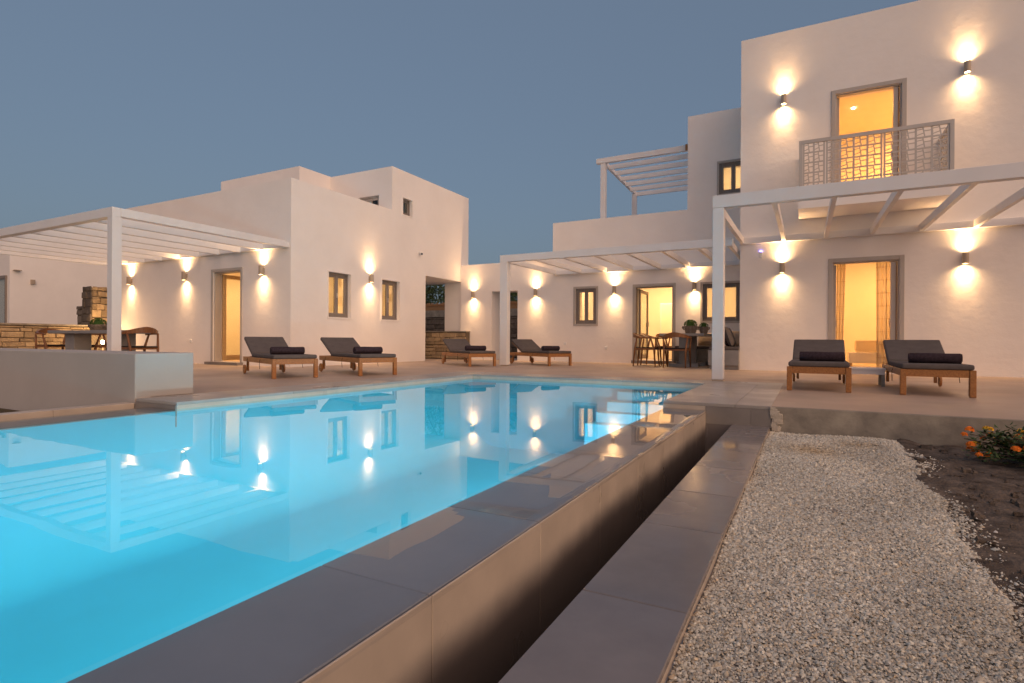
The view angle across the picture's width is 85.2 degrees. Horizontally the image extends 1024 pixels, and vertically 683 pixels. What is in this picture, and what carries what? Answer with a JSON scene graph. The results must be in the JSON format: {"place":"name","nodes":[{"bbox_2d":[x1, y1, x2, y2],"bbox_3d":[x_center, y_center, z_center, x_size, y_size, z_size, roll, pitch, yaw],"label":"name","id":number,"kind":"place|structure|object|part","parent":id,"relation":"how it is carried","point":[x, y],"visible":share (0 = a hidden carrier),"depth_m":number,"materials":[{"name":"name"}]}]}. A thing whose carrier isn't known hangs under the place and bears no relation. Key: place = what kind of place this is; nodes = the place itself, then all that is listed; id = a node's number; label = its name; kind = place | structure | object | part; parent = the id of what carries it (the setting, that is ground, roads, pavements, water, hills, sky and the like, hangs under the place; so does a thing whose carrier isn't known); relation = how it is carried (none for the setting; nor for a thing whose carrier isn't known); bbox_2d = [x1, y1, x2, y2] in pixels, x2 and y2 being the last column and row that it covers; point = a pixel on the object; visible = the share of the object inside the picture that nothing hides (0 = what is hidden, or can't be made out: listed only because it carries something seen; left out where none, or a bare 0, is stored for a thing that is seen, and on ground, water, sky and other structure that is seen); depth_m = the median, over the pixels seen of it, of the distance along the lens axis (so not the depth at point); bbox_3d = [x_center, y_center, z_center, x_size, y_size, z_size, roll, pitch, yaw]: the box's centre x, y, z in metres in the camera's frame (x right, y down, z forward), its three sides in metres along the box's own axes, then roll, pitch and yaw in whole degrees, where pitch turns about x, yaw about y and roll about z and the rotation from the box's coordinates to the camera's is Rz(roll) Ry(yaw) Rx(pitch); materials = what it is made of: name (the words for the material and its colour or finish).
{"place":"outdoors","nodes":[
{"label":"outdoors","id":0,"kind":"place"},
{"bbox_2d":[0,408,17,412],"bbox_3d":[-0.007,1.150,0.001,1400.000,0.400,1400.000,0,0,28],"label":"ground","id":1,"kind":"structure","parent":0,"point":[2,410],"depth_m":7.41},
{"bbox_2d":[0,254,106,324],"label":"villa","id":2,"kind":"object","parent":1,"relation":"on","point":[52,294],"visible":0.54,"depth_m":23.10,"materials":[{"name":"white paint"}]},
{"bbox_2d":[0,275,6,322],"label":"window","id":3,"kind":"structure","parent":2,"relation":"in","point":[4,277],"depth_m":22.18,"materials":[{"name":"beige paint"}]},
{"bbox_2d":[0,402,133,420],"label":"gutter kerb","id":4,"kind":"structure","parent":1,"relation":"on","point":[18,415],"depth_m":5.47,"materials":[{"name":"beige tile"}]},
{"bbox_2d":[0,348,192,410],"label":"wall","id":5,"kind":"structure","parent":1,"relation":"on","point":[35,379],"depth_m":6.57,"materials":[{"name":"white paint"}]},
{"bbox_2d":[0,371,783,682],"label":"swimming pool","id":6,"kind":"structure","parent":1,"relation":"in","point":[469,546],"depth_m":4.52,"materials":[{"name":"liquid"}]},
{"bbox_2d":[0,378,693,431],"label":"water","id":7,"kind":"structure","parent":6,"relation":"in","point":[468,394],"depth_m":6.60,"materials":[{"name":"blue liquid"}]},
{"bbox_2d":[0,407,698,427],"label":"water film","id":8,"kind":"object","parent":6,"relation":"on","point":[51,419],"visible":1,"depth_m":5.27,"materials":[{"name":"blue liquid"}]},
{"bbox_2d":[498,424,769,682],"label":"gutter kerb","id":9,"kind":"structure","parent":6,"relation":"on","point":[626,614],"depth_m":1.90,"materials":[{"name":"grey tile"}]},
{"bbox_2d":[425,284,444,304],"bbox_3d":[-5.429,-2.408,34.700,7.047,6.621,7.304,0,0,-2],"label":"tree","id":10,"kind":"object","parent":1,"relation":"on","point":[430,291],"visible":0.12,"depth_m":33.53,"materials":[{"name":"green plant"}]},
{"bbox_2d":[437,284,517,302],"bbox_3d":[-1.777,-1.530,31.750,5.011,4.919,7.239,0,0,-9],"label":"tree","id":11,"kind":"object","parent":1,"relation":"on","point":[511,295],"visible":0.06,"depth_m":30.04,"materials":[{"name":"green plant"}]},
{"bbox_2d":[76,306,82,324],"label":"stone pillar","id":12,"kind":"structure","parent":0,"point":[79,314],"depth_m":17.26,"materials":[{"name":"grey stone"}]},
{"bbox_2d":[0,0,918,303],"label":"sky","id":13,"kind":"structure","parent":0,"point":[510,108],"materials":[{"name":"blue"}]},
{"bbox_2d":[425,308,517,357],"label":"stone wall","id":14,"kind":"structure","parent":0,"point":[434,320],"depth_m":26.68,"materials":[{"name":"stone"}]},
{"bbox_2d":[425,301,517,310],"bbox_3d":[-2.270,-1.701,26.679,11.009,0.430,0.090,0,0,28],"label":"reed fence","id":15,"kind":"object","parent":14,"relation":"on","point":[441,306],"visible":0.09,"depth_m":27.35,"materials":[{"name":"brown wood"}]},
{"bbox_2d":[510,292,517,300],"bbox_3d":[1.238,-1.518,30.677,4.913,4.932,4.781,0,0,28],"label":"tree","id":16,"kind":"object","parent":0,"point":[516,298],"visible":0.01,"depth_m":30.20,"materials":[{"name":"green plant"}]},
{"bbox_2d":[135,358,1023,419],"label":"terrace floor","id":17,"kind":"structure","parent":0,"point":[1000,398],"depth_m":9.19,"materials":[{"name":"beige tile"}]},
{"bbox_2d":[0,323,89,349],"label":"stone wall","id":18,"kind":"structure","parent":17,"relation":"on","point":[17,335],"depth_m":14.99,"materials":[{"name":"stone"}]},
{"bbox_2d":[35,328,64,348],"bbox_3d":[-10.898,0.127,13.258,0.658,0.895,0.714,0,0,28],"label":"dining chair","id":19,"kind":"object","parent":17,"relation":"on","point":[43,332],"visible":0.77,"depth_m":13.09,"materials":[{"name":"brown wood"}]},
{"bbox_2d":[82,286,106,350],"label":"stone pillar","id":20,"kind":"structure","parent":17,"relation":"on","point":[94,302],"depth_m":16.44,"materials":[{"name":"beige stone"}]},
{"bbox_2d":[92,334,106,350],"bbox_3d":[-9.875,0.133,13.410,0.714,0.895,0.658,0,0,28],"label":"dining chair","id":21,"kind":"object","parent":17,"relation":"on","point":[95,346],"visible":0.29,"depth_m":13.10,"materials":[{"name":"brown wood"}]},
{"bbox_2d":[48,330,157,350],"bbox_3d":[-9.099,0.170,12.311,3.200,0.827,0.650,0,0,28],"label":"dining table","id":22,"kind":"object","parent":17,"relation":"on","point":[78,339],"visible":0.25,"depth_m":12.54,"materials":[{"name":"grey concrete"}]},
{"bbox_2d":[88,318,106,329],"bbox_3d":[-9.277,-0.390,12.492,0.401,0.301,0.400,0,0,-17],"label":"potted plant","id":23,"kind":"object","parent":22,"relation":"on","point":[97,324],"visible":0.97,"depth_m":12.38,"materials":[{"name":"green plant"}]},
{"bbox_2d":[121,327,158,351],"bbox_3d":[-7.670,0.147,11.413,0.658,0.895,0.714,0,0,28],"label":"dining chair","id":24,"kind":"object","parent":17,"relation":"on","point":[152,331],"visible":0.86,"depth_m":11.23,"materials":[{"name":"brown wood"}]},
{"bbox_2d":[0,207,288,350],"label":"pergola","id":25,"kind":"object","parent":17,"relation":"on","point":[111,239],"visible":0.9,"depth_m":12.04,"materials":[{"name":"white paint"}]},
{"bbox_2d":[243,337,317,378],"bbox_3d":[-4.246,0.263,10.115,0.754,0.701,1.943,0,0,-39],"label":"sun lounger","id":26,"kind":"object","parent":17,"relation":"on","point":[259,348],"visible":0.93,"depth_m":9.87,"materials":[{"name":"grey fabric"}]},
{"bbox_2d":[270,347,304,353],"bbox_3d":[-3.916,0.159,9.713,0.555,0.136,0.150,0,0,-36],"label":"rolled towel","id":27,"kind":"object","parent":26,"relation":"on","point":[287,350],"visible":0.98,"depth_m":9.65,"materials":[{"name":"grey fabric"}]},
{"bbox_2d":[121,166,468,366],"bbox_3d":[-6.708,-2.305,18.275,7.420,5.800,7.980,0,0,28],"label":"villa","id":28,"kind":"object","parent":17,"relation":"on","point":[345,236],"visible":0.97,"depth_m":15.19,"materials":[{"name":"white paint"}]},
{"bbox_2d":[126,277,131,284],"bbox_3d":[-11.165,-1.770,16.231,0.110,0.216,0.139,0,0,28],"label":"wall lamp","id":29,"kind":"object","parent":28,"relation":"attached to","point":[128,280],"visible":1,"depth_m":16.19,"materials":[{"name":"brown metal"}]},
{"bbox_2d":[181,272,187,279],"bbox_3d":[-8.831,-1.765,14.996,0.110,0.216,0.139,0,0,28],"label":"wall lamp","id":30,"kind":"object","parent":28,"relation":"attached to","point":[183,275],"visible":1,"depth_m":14.94,"materials":[{"name":"brown metal"}]},
{"bbox_2d":[211,267,242,362],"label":"door","id":31,"kind":"structure","parent":28,"relation":"in","point":[217,272],"depth_m":14.60,"materials":[{"name":"beige paint"}]},
{"bbox_2d":[258,265,264,274],"bbox_3d":[-6.100,-1.738,13.550,0.110,0.216,0.139,0,0,28],"label":"wall lamp","id":32,"kind":"object","parent":28,"relation":"attached to","point":[261,270],"visible":1,"depth_m":13.51,"materials":[{"name":"brown metal"}]},
{"bbox_2d":[327,270,351,318],"bbox_3d":[-4.576,-1.210,14.587,0.190,1.230,0.849,0,0,28],"label":"window","id":33,"kind":"structure","parent":28,"relation":"in","point":[335,314],"depth_m":14.64,"materials":[{"name":"white paint"}]},
{"bbox_2d":[360,196,378,204],"bbox_3d":[-4.278,-4.110,16.891,0.788,0.538,0.080,0,0,28],"label":"window","id":34,"kind":"structure","parent":28,"relation":"in","point":[368,199],"depth_m":16.86,"materials":[{"name":"beige paint"}]},
{"bbox_2d":[369,274,373,282],"bbox_3d":[-3.921,-1.756,15.509,0.139,0.216,0.110,0,0,28],"label":"wall lamp","id":35,"kind":"object","parent":28,"relation":"attached to","point":[371,278],"visible":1,"depth_m":15.46,"materials":[{"name":"brown metal"}]},
{"bbox_2d":[381,278,400,321],"bbox_3d":[-3.631,-1.211,16.373,0.190,1.220,0.849,0,0,28],"label":"window","id":36,"kind":"structure","parent":28,"relation":"in","point":[394,300],"depth_m":16.46,"materials":[{"name":"white paint"}]},
{"bbox_2d":[402,196,412,217],"bbox_3d":[-3.261,-4.094,17.038,0.190,0.560,0.509,0,0,28],"label":"window","id":37,"kind":"structure","parent":28,"relation":"in","point":[406,202],"depth_m":17.18,"materials":[{"name":"white paint"}]},
{"bbox_2d":[319,337,396,375],"bbox_3d":[-3.072,0.269,10.965,0.754,0.701,1.943,0,0,-40],"label":"sun lounger","id":38,"kind":"object","parent":17,"relation":"on","point":[340,349],"visible":0.92,"depth_m":10.88,"materials":[{"name":"grey fabric"}]},
{"bbox_2d":[353,347,382,353],"bbox_3d":[-2.735,0.166,10.569,0.555,0.136,0.150,0,0,-40],"label":"rolled towel","id":39,"kind":"object","parent":38,"relation":"on","point":[367,350],"visible":1,"depth_m":10.50,"materials":[{"name":"grey fabric"}]},
{"bbox_2d":[425,331,469,358],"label":"stone wall","id":40,"kind":"structure","parent":17,"relation":"on","point":[435,346],"depth_m":19.72,"materials":[{"name":"stone"}]},
{"bbox_2d":[441,339,495,366],"bbox_3d":[-1.193,0.277,14.929,0.754,0.701,1.943,0,0,-28],"label":"sun lounger","id":41,"kind":"object","parent":17,"relation":"on","point":[455,347],"visible":0.91,"depth_m":14.97,"materials":[{"name":"grey fabric"}]},
{"bbox_2d":[465,346,485,350],"bbox_3d":[-0.946,0.172,14.472,0.555,0.136,0.150,0,0,-26],"label":"rolled towel","id":42,"kind":"object","parent":41,"relation":"on","point":[475,348],"visible":1,"depth_m":14.41,"materials":[{"name":"grey fabric"}]},
{"bbox_2d":[510,339,571,365],"bbox_3d":[0.762,0.287,15.436,0.754,0.701,1.943,0,0,-32],"label":"sun lounger","id":43,"kind":"object","parent":17,"relation":"on","point":[529,347],"visible":0.95,"depth_m":15.46,"materials":[{"name":"grey fabric"}]},
{"bbox_2d":[541,346,559,350],"bbox_3d":[1.041,0.184,14.997,0.555,0.136,0.150,0,0,-35],"label":"rolled towel","id":44,"kind":"object","parent":43,"relation":"on","point":[550,348],"visible":1,"depth_m":14.92,"materials":[{"name":"grey fabric"}]},
{"bbox_2d":[461,107,740,364],"bbox_3d":[3.611,-2.909,19.819,9.390,7.135,5.600,0,0,28],"label":"villa","id":45,"kind":"object","parent":17,"relation":"on","point":[589,317],"visible":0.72,"depth_m":17.07,"materials":[{"name":"white paint"}]},
{"bbox_2d":[573,286,597,325],"bbox_3d":[2.332,-1.107,17.487,0.819,1.240,0.130,0,0,28],"label":"window","id":46,"kind":"structure","parent":45,"relation":"in","point":[594,289],"depth_m":17.49,"materials":[{"name":"beige paint"}]},
{"bbox_2d":[596,144,687,217],"bbox_3d":[4.881,-4.388,18.828,2.925,2.899,3.972,0,0,28],"label":"pergola","id":47,"kind":"object","parent":45,"relation":"on","point":[604,164],"visible":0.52,"depth_m":18.10,"materials":[{"name":"white paint"}]},
{"bbox_2d":[632,283,675,360],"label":"door","id":48,"kind":"structure","parent":45,"relation":"in","point":[658,285],"depth_m":16.72,"materials":[{"name":"beige paint"}]},
{"bbox_2d":[692,282,695,289],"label":"wall lamp","id":49,"kind":"object","parent":45,"relation":"attached to","point":[693,285],"visible":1,"depth_m":15.79,"materials":[{"name":"brown metal"}]},
{"bbox_2d":[700,280,739,322],"bbox_3d":[5.872,-1.099,15.614,1.109,1.170,0.130,0,0,28],"label":"window","id":50,"kind":"structure","parent":45,"relation":"in","point":[728,284],"depth_m":15.67,"materials":[{"name":"beige paint"}]},
{"bbox_2d":[717,158,740,195],"bbox_3d":[6.153,-4.563,15.473,0.849,0.970,0.130,0,0,28],"label":"window","id":51,"kind":"structure","parent":45,"relation":"in","point":[720,167],"depth_m":15.53,"materials":[{"name":"beige paint"}]},
{"bbox_2d":[499,238,739,365],"bbox_3d":[3.053,-0.803,14.972,5.780,2.914,3.678,0,0,28],"label":"pergola","id":52,"kind":"object","parent":17,"relation":"on","point":[667,249],"visible":0.85,"depth_m":14.60,"materials":[{"name":"white paint"}]},
{"bbox_2d":[633,333,659,366],"bbox_3d":[3.559,0.210,14.836,0.658,0.895,0.714,0,0,25],"label":"dining chair","id":53,"kind":"object","parent":17,"relation":"on","point":[636,336],"visible":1,"depth_m":14.68,"materials":[{"name":"brown wood"}]},
{"bbox_2d":[640,333,666,365],"bbox_3d":[3.944,0.212,15.563,0.658,0.895,0.714,0,0,30],"label":"dining chair","id":54,"kind":"object","parent":17,"relation":"on","point":[659,347],"visible":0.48,"depth_m":15.44,"materials":[{"name":"brown wood"}]},
{"bbox_2d":[654,334,671,352],"bbox_3d":[4.946,0.200,17.828,0.658,0.895,0.714,0,0,-32],"label":"dining chair","id":55,"kind":"object","parent":17,"relation":"on","point":[657,335],"visible":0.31,"depth_m":17.59,"materials":[{"name":"brown wood"}]},
{"bbox_2d":[662,332,691,367],"bbox_3d":[4.185,0.214,14.153,0.714,0.895,0.658,0,0,28],"label":"dining chair","id":56,"kind":"object","parent":17,"relation":"on","point":[672,334],"visible":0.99,"depth_m":13.98,"materials":[{"name":"brown wood"}]},
{"bbox_2d":[659,333,711,366],"bbox_3d":[4.691,0.225,14.980,1.120,0.872,1.430,0,0,28],"label":"dining table","id":57,"kind":"object","parent":17,"relation":"on","point":[681,362],"visible":0.78,"depth_m":14.48,"materials":[{"name":"grey wood"}]},
{"bbox_2d":[682,320,698,332],"bbox_3d":[4.731,-0.397,14.753,0.374,0.386,0.370,0,0,-9],"label":"potted plant","id":58,"kind":"object","parent":57,"relation":"on","point":[691,326],"visible":1,"depth_m":14.65,"materials":[{"name":"green plant"}]},
{"bbox_2d":[698,322,709,333],"bbox_3d":[5.061,-0.356,14.689,0.250,0.309,0.244,0,0,-13],"label":"potted plant","id":59,"kind":"object","parent":57,"relation":"on","point":[703,328],"visible":1,"depth_m":14.62,"materials":[{"name":"green plant"}]},
{"bbox_2d":[674,346,739,369],"bbox_3d":[5.041,0.395,14.555,1.898,0.537,2.547,0,0,28],"label":"built in bench","id":60,"kind":"object","parent":17,"relation":"on","point":[731,357],"visible":0.41,"depth_m":13.19,"materials":[{"name":"grey concrete"}]},
{"bbox_2d":[698,333,711,345],"bbox_3d":[5.499,-0.055,15.562,0.550,0.360,0.170,0,-15,28],"label":"cushion","id":61,"kind":"object","parent":60,"relation":"on","point":[704,341],"visible":0.48,"depth_m":15.53,"materials":[{"name":"beige fabric"}]},
{"bbox_2d":[725,327,735,345],"bbox_3d":[5.259,-0.116,13.453,0.170,0.500,0.550,-22,-10,26],"label":"cushion","id":62,"kind":"object","parent":60,"relation":"on","point":[730,338],"visible":0.85,"depth_m":13.24,"materials":[{"name":"grey fabric"}]},
{"bbox_2d":[725,331,739,345],"bbox_3d":[6.098,-0.081,15.219,0.500,0.420,0.170,0,-15,18],"label":"cushion","id":63,"kind":"object","parent":60,"relation":"on","point":[736,334],"visible":0.27,"depth_m":15.13,"materials":[{"name":"beige fabric"}]},
{"bbox_2d":[787,339,851,392],"bbox_3d":[4.563,0.316,8.285,0.754,0.701,2.045,0,0,29],"label":"sun lounger","id":64,"kind":"object","parent":17,"relation":"on","point":[796,365],"visible":0.94,"depth_m":7.56,"materials":[{"name":"grey fabric"}]},
{"bbox_2d":[799,351,844,361],"bbox_3d":[4.322,0.209,7.760,0.555,0.136,0.150,0,0,30],"label":"rolled towel","id":65,"kind":"object","parent":64,"relation":"on","point":[820,356],"visible":1,"depth_m":7.71,"materials":[{"name":"grey fabric"}]},
{"bbox_2d":[847,352,875,366],"bbox_3d":[8.890,0.472,13.736,1.030,0.404,0.600,0,0,28],"label":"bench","id":66,"kind":"object","parent":17,"relation":"on","point":[861,357],"visible":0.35,"depth_m":13.60,"materials":[{"name":"wood"}]},
{"bbox_2d":[854,340,875,352],"bbox_3d":[8.866,0.119,13.738,0.680,0.299,0.420,0,0,28],"label":"cushion","id":67,"kind":"object","parent":66,"relation":"on","point":[864,345],"visible":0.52,"depth_m":13.62,"materials":[{"name":"fabric"}]},
{"bbox_2d":[712,162,1023,380],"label":"pergola","id":68,"kind":"object","parent":17,"relation":"on","point":[966,180],"visible":1,"depth_m":9.19,"materials":[{"name":"white paint"}]},
{"bbox_2d":[850,367,885,386],"bbox_3d":[5.430,0.535,8.555,0.480,0.272,0.485,0,0,28],"label":"side table","id":69,"kind":"object","parent":17,"relation":"on","point":[879,372],"visible":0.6,"depth_m":8.34,"materials":[{"name":"white paint"}]},
{"bbox_2d":[739,0,1023,377],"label":"villa","id":70,"kind":"object","parent":17,"relation":"on","point":[891,91],"visible":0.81,"depth_m":11.66,"materials":[{"name":"white paint"}]},
{"bbox_2d":[779,263,784,272],"bbox_3d":[6.154,-1.675,12.677,0.110,0.216,0.139,0,0,28],"label":"wall lamp","id":71,"kind":"object","parent":70,"relation":"attached to","point":[781,267],"visible":1,"depth_m":12.62,"materials":[{"name":"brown metal"}]},
{"bbox_2d":[781,94,785,104],"bbox_3d":[6.185,-5.505,12.668,0.110,0.216,0.139,0,0,28],"label":"wall lamp","id":72,"kind":"object","parent":70,"relation":"attached to","point":[783,99],"visible":1,"depth_m":12.62,"materials":[{"name":"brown metal"}]},
{"bbox_2d":[836,264,845,339],"bbox_3d":[7.636,-0.807,12.924,0.202,2.920,0.084,0,0,28],"label":"curtain","id":73,"kind":"object","parent":70,"relation":"hanging from","point":[840,296],"visible":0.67,"depth_m":12.93,"materials":[{"name":"beige fabric"}]},
{"bbox_2d":[828,255,904,339],"bbox_3d":[7.773,-0.578,12.307,1.389,2.485,0.775,0,0,28],"label":"door","id":74,"kind":"structure","parent":70,"relation":"in","point":[896,289],"depth_m":11.82,"materials":[{"name":"beige paint"}]},
{"bbox_2d":[831,78,906,182],"bbox_3d":[7.821,-4.298,12.290,1.369,2.445,0.775,0,0,28],"label":"door","id":75,"kind":"structure","parent":70,"relation":"in","point":[899,94],"depth_m":11.84,"materials":[{"name":"beige paint"}]},
{"bbox_2d":[876,261,896,370],"bbox_3d":[8.427,-0.802,12.505,0.433,2.920,0.084,0,0,28],"label":"curtain","id":76,"kind":"object","parent":70,"relation":"hanging from","point":[882,300],"visible":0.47,"depth_m":12.55,"materials":[{"name":"beige fabric"}]},
{"bbox_2d":[962,252,968,263],"bbox_3d":[9.071,-1.667,11.133,0.110,0.216,0.139,0,0,28],"label":"wall lamp","id":77,"kind":"object","parent":70,"relation":"attached to","point":[965,257],"visible":1,"depth_m":11.08,"materials":[{"name":"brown metal"}]},
{"bbox_2d":[964,60,970,72],"bbox_3d":[9.102,-5.487,11.125,0.110,0.216,0.139,0,0,28],"label":"wall lamp","id":78,"kind":"object","parent":70,"relation":"attached to","point":[967,66],"visible":1,"depth_m":11.07,"materials":[{"name":"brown metal"}]},
{"bbox_2d":[771,406,1023,450],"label":"terrace step face","id":79,"kind":"object","parent":17,"relation":"attached to","point":[934,430],"visible":0.4,"depth_m":5.16},
{"bbox_2d":[770,407,782,431],"bbox_3d":[2.656,0.784,5.596,0.126,0.252,0.036,0,0,28],"label":"mortar patch","id":80,"kind":"object","parent":79,"relation":"attached to","point":[776,416],"visible":1,"depth_m":5.58,"materials":[{"name":"beige concrete"}]},
{"bbox_2d":[882,340,976,397],"bbox_3d":[5.687,0.323,7.713,0.754,0.701,2.045,0,0,28],"label":"sun lounger","id":81,"kind":"object","parent":17,"relation":"on","point":[897,352],"visible":0.76,"depth_m":7.04,"materials":[{"name":"grey fabric"}]},
{"bbox_2d":[908,353,962,363],"bbox_3d":[5.455,0.216,7.183,0.555,0.136,0.150,0,0,31],"label":"rolled towel","id":82,"kind":"object","parent":81,"relation":"on","point":[950,358],"visible":0.98,"depth_m":7.13,"materials":[{"name":"grey fabric"}]},
{"bbox_2d":[660,303,671,359],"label":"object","id":83,"kind":"object","parent":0,"point":[665,317],"visible":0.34,"depth_m":19.42,"materials":[{"name":"wood"}]},
{"bbox_3d":[5.634,-0.344,19.299,0.900,1.900,0.014,0,0,28],"label":"cabinet door","id":84,"kind":"part","parent":83,"relation":"part of","materials":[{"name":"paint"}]},
{"bbox_2d":[897,438,1023,642],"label":"garden soil","id":85,"kind":"structure","parent":0,"point":[1011,541],"depth_m":3.30,"materials":[{"name":"brown soil"}]},
{"bbox_2d":[666,431,1023,682],"bbox_3d":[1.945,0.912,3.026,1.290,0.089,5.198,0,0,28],"label":"gravel","id":86,"kind":"structure","parent":85,"relation":"on","point":[828,591],"depth_m":2.05,"materials":[{"name":"beige gravel"}]},
{"bbox_2d":[961,422,1023,466],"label":"lantana shrub","id":87,"kind":"object","parent":85,"relation":"on","point":[1015,442],"visible":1,"depth_m":4.14,"materials":[{"name":"green plant"}]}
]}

